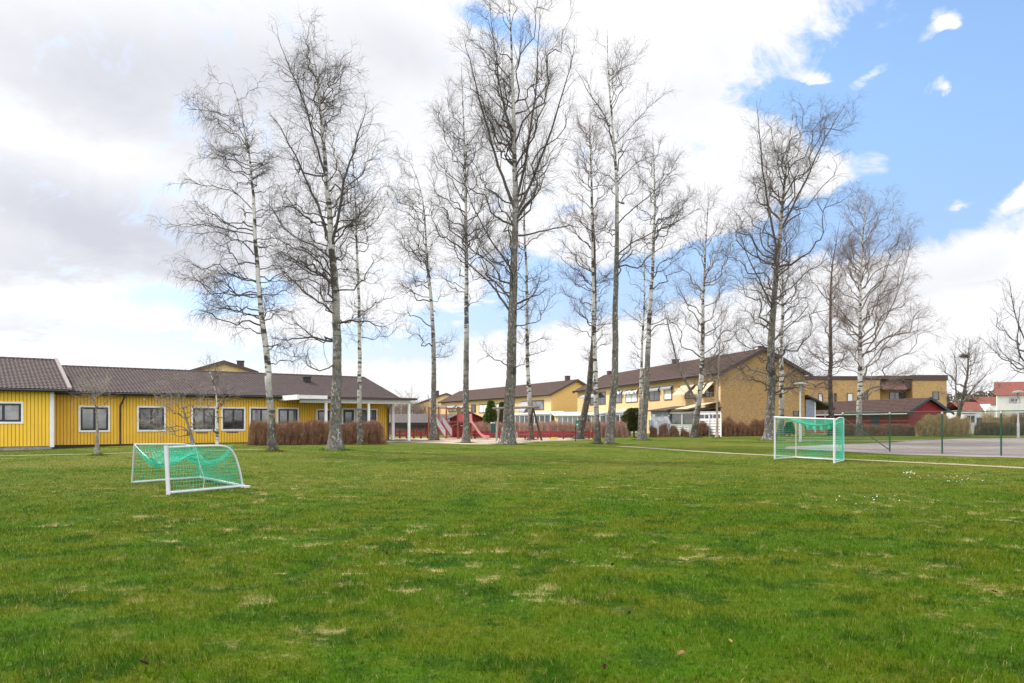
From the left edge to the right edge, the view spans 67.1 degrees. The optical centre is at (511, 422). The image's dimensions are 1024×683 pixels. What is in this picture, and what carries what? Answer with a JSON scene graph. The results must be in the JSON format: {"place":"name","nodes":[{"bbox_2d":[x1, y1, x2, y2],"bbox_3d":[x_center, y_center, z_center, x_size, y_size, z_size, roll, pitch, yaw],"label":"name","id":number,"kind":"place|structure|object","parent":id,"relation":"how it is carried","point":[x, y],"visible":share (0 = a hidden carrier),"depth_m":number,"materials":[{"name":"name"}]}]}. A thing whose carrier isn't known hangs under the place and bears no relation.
{"place":"outdoors","nodes":[
{"label":"outdoors","id":0,"kind":"place"},
{"bbox_2d":[388,440,423,440],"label":"entrance paving","id":1,"kind":"structure","parent":0,"point":[405,440],"depth_m":52.23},
{"bbox_2d":[0,433,1023,682],"bbox_3d":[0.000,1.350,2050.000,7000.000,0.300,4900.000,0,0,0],"label":"ground","id":2,"kind":"structure","parent":0,"point":[712,445],"depth_m":7.93,"materials":[{"name":"green plant"}]},
{"bbox_2d":[68,367,118,455],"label":"tree","id":3,"kind":"object","parent":2,"relation":"on","point":[97,449],"visible":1,"depth_m":30.99,"materials":[{"name":"grey plant"}]},
{"bbox_2d":[7,449,261,455],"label":"gravel path","id":4,"kind":"structure","parent":2,"relation":"on","point":[113,453],"depth_m":32.23,"materials":[{"name":"grey gravel"}]},
{"bbox_2d":[133,366,219,444],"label":"tree","id":5,"kind":"object","parent":2,"relation":"on","point":[190,434],"visible":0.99,"depth_m":38.73,"materials":[{"name":"brown plant"}]},
{"bbox_2d":[131,443,250,494],"bbox_3d":[-7.709,0.993,18.218,2.066,1.034,4.219,0,0,-39],"label":"football goal","id":6,"kind":"object","parent":2,"relation":"on","point":[167,457],"visible":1,"depth_m":17.57,"materials":[{"name":"white paint"}]},
{"bbox_2d":[0,356,416,450],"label":"yellow house","id":7,"kind":"structure","parent":2,"relation":"on","point":[37,397],"depth_m":45.40,"materials":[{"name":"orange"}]},
{"bbox_2d":[0,401,22,423],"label":"window","id":8,"kind":"structure","parent":7,"relation":"in","point":[10,412],"depth_m":39.29,"materials":[{"name":"white paint"}]},
{"bbox_2d":[78,405,109,431],"bbox_3d":[-23.317,-0.209,43.080,1.573,1.481,0.065,0,0,-37],"label":"window","id":9,"kind":"structure","parent":7,"relation":"in","point":[86,416],"depth_m":43.02,"materials":[{"name":"grey glass"}]},
{"bbox_2d":[137,406,165,431],"bbox_3d":[-20.950,-0.218,44.835,1.556,1.483,0.065,0,0,-37],"label":"window","id":10,"kind":"structure","parent":7,"relation":"in","point":[146,412],"depth_m":44.77,"materials":[{"name":"grey glass"}]},
{"bbox_2d":[191,406,216,430],"bbox_3d":[-18.595,-0.227,46.581,1.480,1.480,0.065,0,0,-37],"label":"window","id":11,"kind":"structure","parent":7,"relation":"in","point":[200,415],"depth_m":46.58,"materials":[{"name":"grey glass"}]},
{"bbox_2d":[221,407,245,430],"bbox_3d":[-17.197,-0.224,47.618,1.479,1.467,0.065,0,0,-37],"label":"window","id":12,"kind":"structure","parent":7,"relation":"in","point":[231,424],"depth_m":47.61,"materials":[{"name":"glass"}]},
{"bbox_2d":[249,407,266,427],"bbox_3d":[-15.822,-0.284,48.638,1.486,1.388,0.065,0,0,-37],"label":"window","id":13,"kind":"structure","parent":7,"relation":"in","point":[255,413],"depth_m":48.50,"materials":[{"name":"grey glass"}]},
{"bbox_2d":[277,407,298,426],"bbox_3d":[-14.429,-0.282,49.670,1.471,1.369,0.065,0,0,-37],"label":"window","id":14,"kind":"structure","parent":7,"relation":"in","point":[284,414],"depth_m":49.61,"materials":[{"name":"grey glass"}]},
{"bbox_2d":[316,409,330,422],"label":"window","id":15,"kind":"structure","parent":7,"relation":"in","point":[319,412],"depth_m":51.03,"materials":[{"name":"white paint"}]},
{"bbox_2d":[342,408,354,424],"bbox_3d":[-11.057,0.144,52.171,0.982,2.216,0.065,0,0,-37],"label":"window","id":16,"kind":"structure","parent":7,"relation":"in","point":[348,414],"depth_m":52.13,"materials":[{"name":"grey glass"}]},
{"bbox_2d":[356,408,377,422],"bbox_3d":[-9.963,-0.309,52.982,1.595,1.306,0.065,0,0,-37],"label":"window","id":17,"kind":"structure","parent":7,"relation":"in","point":[373,412],"depth_m":53.12,"materials":[{"name":"grey glass"}]},
{"bbox_2d":[181,350,243,444],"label":"birch tree","id":18,"kind":"object","parent":2,"relation":"on","point":[217,417],"visible":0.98,"depth_m":40.30,"materials":[{"name":"grey plant"}]},
{"bbox_2d":[191,360,258,372],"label":"brick rowhouse","id":19,"kind":"structure","parent":2,"relation":"on","point":[237,367],"depth_m":82.72,"materials":[{"name":"yellow brick"}]},
{"bbox_2d":[143,55,311,451],"bbox_3d":[-12.240,-7.279,33.946,7.118,17.583,5.995,0,0,0],"label":"birch tree","id":20,"kind":"object","parent":2,"relation":"on","point":[271,434],"visible":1,"depth_m":33.96,"materials":[{"name":"white plant"}]},
{"bbox_2d":[245,419,387,444],"bbox_3d":[-10.887,0.526,43.599,8.057,1.503,2.583,0,0,-29],"label":"hedge","id":21,"kind":"object","parent":2,"relation":"on","point":[293,431],"visible":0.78,"depth_m":43.04,"materials":[{"name":"brown plant"}]},
{"bbox_2d":[247,7,403,449],"bbox_3d":[-8.627,-8.713,35.954,7.602,20.343,6.676,0,0,0],"label":"birch tree","id":22,"kind":"object","parent":2,"relation":"on","point":[335,439],"visible":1,"depth_m":35.64,"materials":[{"name":"grey plant"}]},
{"bbox_2d":[324,126,409,444],"bbox_3d":[-8.183,-7.593,43.164,4.822,18.049,4.816,0,0,0],"label":"birch tree","id":23,"kind":"object","parent":2,"relation":"on","point":[359,414],"visible":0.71,"depth_m":43.09,"materials":[{"name":"white plant"}]},
{"bbox_2d":[395,391,415,413],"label":"birch tree","id":24,"kind":"object","parent":2,"relation":"on","point":[402,404],"visible":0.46,"depth_m":134.96,"materials":[{"name":"white plant"}]},
{"bbox_2d":[402,385,419,413],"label":"birch tree","id":25,"kind":"object","parent":2,"relation":"on","point":[409,397],"visible":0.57,"depth_m":135.00,"materials":[{"name":"white plant"}]},
{"bbox_2d":[380,144,458,439],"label":"birch tree","id":26,"kind":"object","parent":2,"relation":"on","point":[433,421],"visible":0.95,"depth_m":53.78,"materials":[{"name":"grey plant"}]},
{"bbox_2d":[389,414,455,434],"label":"garage row","id":27,"kind":"object","parent":2,"relation":"on","point":[418,422],"visible":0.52,"depth_m":78.10,"materials":[{"name":"grey"}]},
{"bbox_2d":[396,426,405,433],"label":"garage door","id":28,"kind":"structure","parent":27,"relation":"in","point":[403,428],"depth_m":78.01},
{"bbox_2d":[411,426,424,433],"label":"garage door","id":29,"kind":"structure","parent":27,"relation":"in","point":[419,428],"depth_m":78.09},
{"bbox_2d":[410,391,450,413],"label":"brick rowhouse","id":30,"kind":"structure","parent":2,"relation":"on","point":[441,397],"depth_m":186.07,"materials":[{"name":"yellow brick"}]},
{"bbox_2d":[405,63,505,442],"bbox_3d":[-3.482,-10.709,49.126,6.812,24.362,6.707,0,0,0],"label":"birch tree","id":31,"kind":"object","parent":2,"relation":"on","point":[466,429],"visible":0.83,"depth_m":49.03,"materials":[{"name":"grey plant"}]},
{"bbox_2d":[447,411,482,436],"bbox_3d":[-3.842,0.084,64.723,3.305,2.232,4.500,0,0,-7],"label":"red playhouse","id":32,"kind":"object","parent":2,"relation":"on","point":[475,419],"visible":0.3,"depth_m":63.95,"materials":[{"name":"wood"}]},
{"bbox_2d":[87,434,867,455],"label":"grass tufts","id":33,"kind":"object","parent":2,"relation":"on","point":[102,454],"visible":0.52,"depth_m":47.83,"materials":[{"name":"green plant"}]},
{"bbox_2d":[383,438,592,443],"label":"playground sand","id":34,"kind":"structure","parent":2,"relation":"on","point":[476,440],"depth_m":54.02,"materials":[{"name":"beige sand"}]},
{"bbox_2d":[395,430,427,438],"bbox_3d":[-7.514,0.950,58.981,3.686,0.760,0.160,0,0,17],"label":"rail fence","id":35,"kind":"object","parent":34,"relation":"on","point":[413,432],"visible":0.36,"depth_m":58.94,"materials":[{"name":"red paint"}]},
{"bbox_2d":[428,395,488,438],"bbox_3d":[-4.022,-0.414,57.835,4.690,3.367,2.440,0,0,0],"label":"climbing frame","id":36,"kind":"object","parent":34,"relation":"on","point":[441,428],"visible":0.88,"depth_m":57.45,"materials":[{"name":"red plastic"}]},
{"bbox_2d":[490,422,495,432],"bbox_3d":[-1.256,0.698,51.000,0.358,1.425,0.358,0,0,-42],"label":"litter bin","id":37,"kind":"object","parent":34,"relation":"on","point":[492,427],"visible":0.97,"depth_m":50.87,"materials":[{"name":"teal"}]},
{"bbox_2d":[492,406,542,440],"bbox_3d":[0.283,0.066,55.310,3.438,2.511,2.494,0,0,-9],"label":"swing frame","id":38,"kind":"object","parent":34,"relation":"on","point":[517,407],"visible":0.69,"depth_m":54.79,"materials":[{"name":"grey"}]},
{"bbox_2d":[515,430,531,440],"bbox_3d":[0.719,0.888,53.020,1.100,0.735,1.540,0,0,-6],"label":"picnic table","id":39,"kind":"object","parent":34,"relation":"on","point":[529,434],"visible":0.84,"depth_m":52.55,"materials":[{"name":"red wood"}]},
{"bbox_2d":[482,400,496,433],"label":"conifer","id":40,"kind":"object","parent":2,"relation":"on","point":[489,416],"visible":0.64,"depth_m":62.65,"materials":[{"name":"green plant"}]},
{"bbox_2d":[497,402,503,422],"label":"conifer","id":41,"kind":"object","parent":2,"relation":"on","point":[501,404],"visible":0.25,"depth_m":63.78,"materials":[{"name":"green plant"}]},
{"bbox_2d":[438,376,585,428],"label":"brick rowhouse","id":42,"kind":"structure","parent":2,"relation":"on","point":[548,398],"depth_m":126.14,"materials":[{"name":"yellow brick"}]},
{"bbox_2d":[471,404,475,412],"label":"window","id":43,"kind":"structure","parent":42,"relation":"in","point":[474,405],"depth_m":148.62,"materials":[{"name":"brown"}]},
{"bbox_2d":[479,404,486,412],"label":"window","id":44,"kind":"structure","parent":42,"relation":"in","point":[482,407],"depth_m":144.65,"materials":[{"name":"white glass"}]},
{"bbox_2d":[521,400,543,409],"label":"window","id":45,"kind":"structure","parent":42,"relation":"in","point":[540,403],"depth_m":123.79,"materials":[{"name":"white glass"}]},
{"bbox_2d":[439,0,594,444],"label":"birch tree","id":46,"kind":"object","parent":2,"relation":"on","point":[507,436],"visible":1,"depth_m":47.38,"materials":[{"name":"grey plant"}]},
{"bbox_2d":[496,123,552,439],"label":"birch tree","id":47,"kind":"object","parent":2,"relation":"on","point":[528,383],"visible":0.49,"depth_m":55.65,"materials":[{"name":"white plant"}]},
{"bbox_2d":[461,430,589,438],"bbox_3d":[0.991,0.953,57.980,9.745,0.760,0.160,0,0,6],"label":"rail fence","id":48,"kind":"object","parent":2,"relation":"on","point":[537,432],"visible":0.5,"depth_m":57.79,"materials":[{"name":"red paint"}]},
{"bbox_2d":[470,420,629,437],"bbox_3d":[3.146,0.503,62.041,13.173,1.456,2.031,0,0,-9],"label":"hedge","id":49,"kind":"object","parent":2,"relation":"on","point":[620,429],"visible":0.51,"depth_m":61.90,"materials":[{"name":"brown plant"}]},
{"bbox_2d":[551,412,580,426],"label":"glazed veranda","id":50,"kind":"object","parent":2,"relation":"on","point":[564,417],"visible":0.38,"depth_m":96.08,"materials":[{"name":"white glass"}]},
{"bbox_2d":[575,421,578,440],"bbox_3d":[4.480,0.597,53.025,0.255,1.466,0.250,0,0,0],"label":"dispenser box","id":51,"kind":"object","parent":2,"relation":"on","point":[577,424],"visible":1,"depth_m":52.92,"materials":[{"name":"green plastic"}]},
{"bbox_2d":[541,93,623,443],"bbox_3d":[4.673,-10.002,49.650,5.657,23.035,4.965,0,0,0],"label":"birch tree","id":52,"kind":"object","parent":2,"relation":"on","point":[597,436],"visible":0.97,"depth_m":49.70,"materials":[{"name":"white plant"}]},
{"bbox_2d":[549,105,615,439],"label":"birch tree","id":53,"kind":"object","parent":2,"relation":"on","point":[580,431],"visible":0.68,"depth_m":56.71,"materials":[{"name":"grey plant"}]},
{"bbox_2d":[601,420,630,436],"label":"bare bush","id":54,"kind":"object","parent":2,"relation":"on","point":[629,432],"visible":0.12,"depth_m":65.90,"materials":[{"name":"brown plant"}]},
{"bbox_2d":[620,407,638,436],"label":"round evergreen","id":55,"kind":"object","parent":2,"relation":"on","point":[629,415],"visible":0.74,"depth_m":63.45,"materials":[{"name":"green plant"}]},
{"bbox_2d":[618,242,669,437],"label":"birch tree","id":56,"kind":"object","parent":2,"relation":"on","point":[641,370],"visible":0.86,"depth_m":60.51,"materials":[{"name":"white plant"}]},
{"bbox_2d":[567,27,721,443],"bbox_3d":[7.823,-11.978,48.014,7.174,27.058,8.654,0,0,-15],"label":"birch tree","id":57,"kind":"object","parent":2,"relation":"on","point":[609,434],"visible":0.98,"depth_m":48.83,"materials":[{"name":"grey plant"}]},
{"bbox_2d":[649,425,658,436],"bbox_3d":[11.825,0.713,64.515,1.004,0.993,0.835,0,0,28],"label":"shrub","id":58,"kind":"object","parent":2,"relation":"on","point":[653,432],"visible":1,"depth_m":64.40,"materials":[{"name":"brown plant"}]},
{"bbox_2d":[624,124,700,439],"bbox_3d":[10.813,-10.217,55.672,6.012,23.334,6.341,0,0,0],"label":"birch tree","id":59,"kind":"object","parent":2,"relation":"on","point":[642,433],"visible":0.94,"depth_m":55.57,"materials":[{"name":"grey plant"}]},
{"bbox_2d":[657,423,669,436],"bbox_3d":[12.677,0.598,64.487,1.118,1.222,0.760,0,0,-12],"label":"shrub","id":60,"kind":"object","parent":2,"relation":"on","point":[663,432],"visible":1,"depth_m":64.42,"materials":[{"name":"brown plant"}]},
{"bbox_2d":[669,425,679,436],"bbox_3d":[13.547,0.690,64.483,1.115,1.038,0.812,0,0,0],"label":"shrub","id":61,"kind":"object","parent":2,"relation":"on","point":[674,432],"visible":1,"depth_m":64.42,"materials":[{"name":"brown plant"}]},
{"bbox_2d":[670,424,691,434],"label":"patio fence","id":62,"kind":"object","parent":2,"relation":"on","point":[689,427],"visible":0.27,"depth_m":68.11,"materials":[{"name":"grey paint"}]},
{"bbox_2d":[679,428,689,436],"bbox_3d":[14.525,0.748,64.531,1.129,0.924,0.832,0,0,15],"label":"shrub","id":63,"kind":"object","parent":2,"relation":"on","point":[685,433],"visible":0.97,"depth_m":64.42,"materials":[{"name":"brown plant"}]},
{"bbox_2d":[655,185,750,437],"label":"birch tree","id":64,"kind":"object","parent":2,"relation":"on","point":[696,416],"visible":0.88,"depth_m":61.65,"materials":[{"name":"white plant"}]},
{"bbox_2d":[572,346,834,435],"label":"brick rowhouse","id":65,"kind":"structure","parent":2,"relation":"on","point":[744,403],"depth_m":71.29,"materials":[{"name":"yellow brick"}]},
{"bbox_2d":[590,392,605,404],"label":"window","id":66,"kind":"structure","parent":65,"relation":"in","point":[602,395],"depth_m":98.88,"materials":[{"name":"brown"}]},
{"bbox_2d":[616,392,621,402],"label":"window","id":67,"kind":"structure","parent":65,"relation":"in","point":[619,396],"depth_m":92.78,"materials":[{"name":"grey glass"}]},
{"bbox_2d":[625,389,636,402],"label":"window","id":68,"kind":"structure","parent":65,"relation":"in","point":[629,398],"depth_m":89.10,"materials":[{"name":"white glass"}]},
{"bbox_2d":[649,387,659,400],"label":"window","id":69,"kind":"structure","parent":65,"relation":"in","point":[653,395],"depth_m":82.84,"materials":[{"name":"brown"}]},
{"bbox_2d":[664,387,671,399],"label":"window","id":70,"kind":"structure","parent":65,"relation":"in","point":[668,392],"depth_m":79.44,"materials":[{"name":"white glass"}]},
{"bbox_2d":[702,385,713,396],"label":"window","id":71,"kind":"structure","parent":65,"relation":"in","point":[711,389],"depth_m":70.74,"materials":[{"name":"brown"}]},
{"bbox_2d":[699,413,721,436],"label":"slat screen","id":72,"kind":"object","parent":2,"relation":"on","point":[710,422],"visible":0.59,"depth_m":65.70,"materials":[{"name":"white paint"}]},
{"bbox_2d":[703,301,738,437],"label":"birch tree","id":73,"kind":"object","parent":2,"relation":"on","point":[717,422],"visible":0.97,"depth_m":59.98,"materials":[{"name":"grey plant"}]},
{"bbox_2d":[698,415,764,435],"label":"hedge","id":74,"kind":"object","parent":2,"relation":"on","point":[730,427],"visible":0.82,"depth_m":66.77,"materials":[{"name":"brown plant"}]},
{"bbox_2d":[744,211,822,436],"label":"birch tree","id":75,"kind":"object","parent":2,"relation":"on","point":[781,413],"visible":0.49,"depth_m":65.87,"materials":[{"name":"white plant"}]},
{"bbox_2d":[708,87,867,440],"bbox_3d":[19.300,-10.770,55.695,10.954,24.551,11.119,0,0,0],"label":"birch tree","id":76,"kind":"object","parent":2,"relation":"on","point":[771,382],"visible":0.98,"depth_m":54.41,"materials":[{"name":"grey plant"}]},
{"bbox_2d":[784,422,796,434],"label":"evergreen","id":77,"kind":"object","parent":2,"relation":"on","point":[789,427],"visible":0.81,"depth_m":66.77,"materials":[{"name":"green plant"}]},
{"bbox_2d":[794,382,805,441],"bbox_3d":[19.428,-0.655,52.000,0.796,4.150,0.796,0,0,0],"label":"lamp post","id":78,"kind":"object","parent":2,"relation":"on","point":[800,384],"visible":0.91,"depth_m":51.94,"materials":[{"name":"grey metal"}]},
{"bbox_2d":[774,416,843,462],"bbox_3d":[12.044,0.620,30.570,1.912,1.771,4.033,0,0,-20],"label":"football goal","id":79,"kind":"object","parent":2,"relation":"on","point":[832,424],"visible":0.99,"depth_m":31.11,"materials":[{"name":"green fabric"}]},
{"bbox_2d":[617,446,1023,467],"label":"gravel path","id":80,"kind":"structure","parent":2,"relation":"on","point":[823,457],"depth_m":31.89,"materials":[{"name":"grey gravel"}]},
{"bbox_2d":[795,222,867,434],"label":"birch tree","id":81,"kind":"object","parent":2,"relation":"on","point":[830,396],"visible":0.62,"depth_m":71.14,"materials":[{"name":"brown plant"}]},
{"bbox_2d":[835,424,915,435],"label":"hedge","id":82,"kind":"object","parent":2,"relation":"on","point":[852,431],"visible":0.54,"depth_m":68.37,"materials":[{"name":"brown plant"}]},
{"bbox_2d":[805,375,947,415],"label":"flat roofed house","id":83,"kind":"structure","parent":2,"relation":"on","point":[846,389],"depth_m":92.29,"materials":[{"name":"brick"}]},
{"bbox_2d":[818,393,822,401],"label":"window","id":84,"kind":"structure","parent":83,"relation":"in","point":[820,398],"depth_m":92.01,"materials":[{"name":"white glass"}]},
{"bbox_2d":[847,393,852,400],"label":"window","id":85,"kind":"structure","parent":83,"relation":"in","point":[849,395],"depth_m":92.15,"materials":[{"name":"white glass"}]},
{"bbox_2d":[889,392,905,398],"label":"window","id":86,"kind":"structure","parent":83,"relation":"in","point":[900,394],"depth_m":93.94,"materials":[{"name":"grey glass"}]},
{"bbox_2d":[932,391,938,399],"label":"window","id":87,"kind":"structure","parent":83,"relation":"in","point":[935,393],"depth_m":92.46,"materials":[{"name":"grey glass"}]},
{"bbox_2d":[811,397,953,433],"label":"red shed","id":88,"kind":"structure","parent":2,"relation":"on","point":[894,406],"depth_m":75.57,"materials":[{"name":"red wood"}]},
{"bbox_2d":[871,415,878,425],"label":"door","id":89,"kind":"structure","parent":88,"relation":"in","point":[873,418],"depth_m":76.54,"materials":[{"name":"black paint"}]},
{"bbox_2d":[816,182,953,435],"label":"birch tree","id":90,"kind":"object","parent":2,"relation":"on","point":[860,394],"visible":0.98,"depth_m":65.83,"materials":[{"name":"white plant"}]},
{"bbox_2d":[785,438,1023,457],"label":"sports court","id":91,"kind":"object","parent":2,"relation":"on","point":[925,452],"visible":0.63,"depth_m":42.74,"materials":[{"name":"asphalt"}]},
{"bbox_2d":[842,410,1023,455],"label":"chain link fence","id":92,"kind":"object","parent":2,"relation":"on","point":[941,432],"visible":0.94,"depth_m":37.03,"materials":[{"name":"green metal"}]},
{"bbox_2d":[913,414,972,435],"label":"hedge","id":93,"kind":"object","parent":2,"relation":"on","point":[932,423],"visible":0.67,"depth_m":66.59,"materials":[{"name":"brown plant"}]},
{"bbox_2d":[955,352,972,359],"bbox_3d":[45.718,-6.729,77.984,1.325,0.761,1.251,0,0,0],"label":"street lamp","id":94,"kind":"object","parent":2,"relation":"on","point":[964,355],"visible":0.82,"depth_m":77.92,"materials":[{"name":"grey metal"}]},
{"bbox_2d":[915,333,1013,419],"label":"spreading tree","id":95,"kind":"object","parent":2,"relation":"on","point":[963,399],"visible":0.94,"depth_m":77.62,"materials":[{"name":"grey plant"}]},
{"bbox_2d":[954,412,978,433],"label":"garden shed","id":96,"kind":"structure","parent":2,"relation":"on","point":[971,414],"depth_m":84.02,"materials":[{"name":"white paint"}]},
{"bbox_2d":[966,415,975,423],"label":"window","id":97,"kind":"structure","parent":96,"relation":"in","point":[973,416],"depth_m":84.00,"materials":[{"name":"white paint"}]},
{"bbox_2d":[947,389,993,402],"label":"distant wood","id":98,"kind":"object","parent":2,"relation":"on","point":[975,395],"visible":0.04,"depth_m":356.83,"materials":[{"name":"plant"}]},
{"bbox_2d":[947,402,994,420],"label":"cottage","id":99,"kind":"structure","parent":2,"relation":"on","point":[974,406],"depth_m":121.29,"materials":[{"name":"white paint"}]},
{"bbox_2d":[967,397,995,417],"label":"cottage","id":100,"kind":"structure","parent":2,"relation":"on","point":[990,401],"depth_m":151.14,"materials":[{"name":"white paint"}]},
{"bbox_2d":[981,409,1011,423],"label":"bare bush","id":101,"kind":"object","parent":2,"relation":"on","point":[993,421],"visible":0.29,"depth_m":79.77,"materials":[{"name":"brown plant"}]},
{"bbox_2d":[973,422,1023,435],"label":"hedge","id":102,"kind":"object","parent":2,"relation":"on","point":[1008,429],"visible":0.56,"depth_m":71.48,"materials":[{"name":"green plant"}]},
{"bbox_2d":[978,274,1023,387],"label":"pollarded tree","id":103,"kind":"object","parent":2,"relation":"on","point":[1018,344],"visible":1,"depth_m":41.16,"materials":[{"name":"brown plant"}]},
{"bbox_2d":[994,382,1023,417],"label":"white house","id":104,"kind":"structure","parent":2,"relation":"on","point":[1006,398],"depth_m":99.69,"materials":[{"name":"white paint"}]},
{"bbox_2d":[1009,397,1020,402],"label":"window","id":105,"kind":"structure","parent":104,"relation":"in","point":[1011,399],"depth_m":99.01,"materials":[{"name":"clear glass"}]},
{"bbox_2d":[1009,412,1023,423],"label":"hedge","id":106,"kind":"object","parent":2,"relation":"on","point":[1020,419],"visible":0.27,"depth_m":77.73,"materials":[{"name":"brown plant"}]},
{"bbox_2d":[1012,390,1023,438],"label":"lamp post","id":107,"kind":"object","parent":2,"relation":"on","point":[1018,392],"visible":0.86,"depth_m":57.94,"materials":[{"name":"grey metal"}]},
{"bbox_2d":[0,0,1023,405],"label":"sky","id":108,"kind":"structure","parent":0,"point":[92,131],"materials":[{"name":"white"}]},
{"bbox_2d":[795,440,919,440],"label":"gravel path","id":109,"kind":"structure","parent":0,"point":[826,440],"depth_m":54.53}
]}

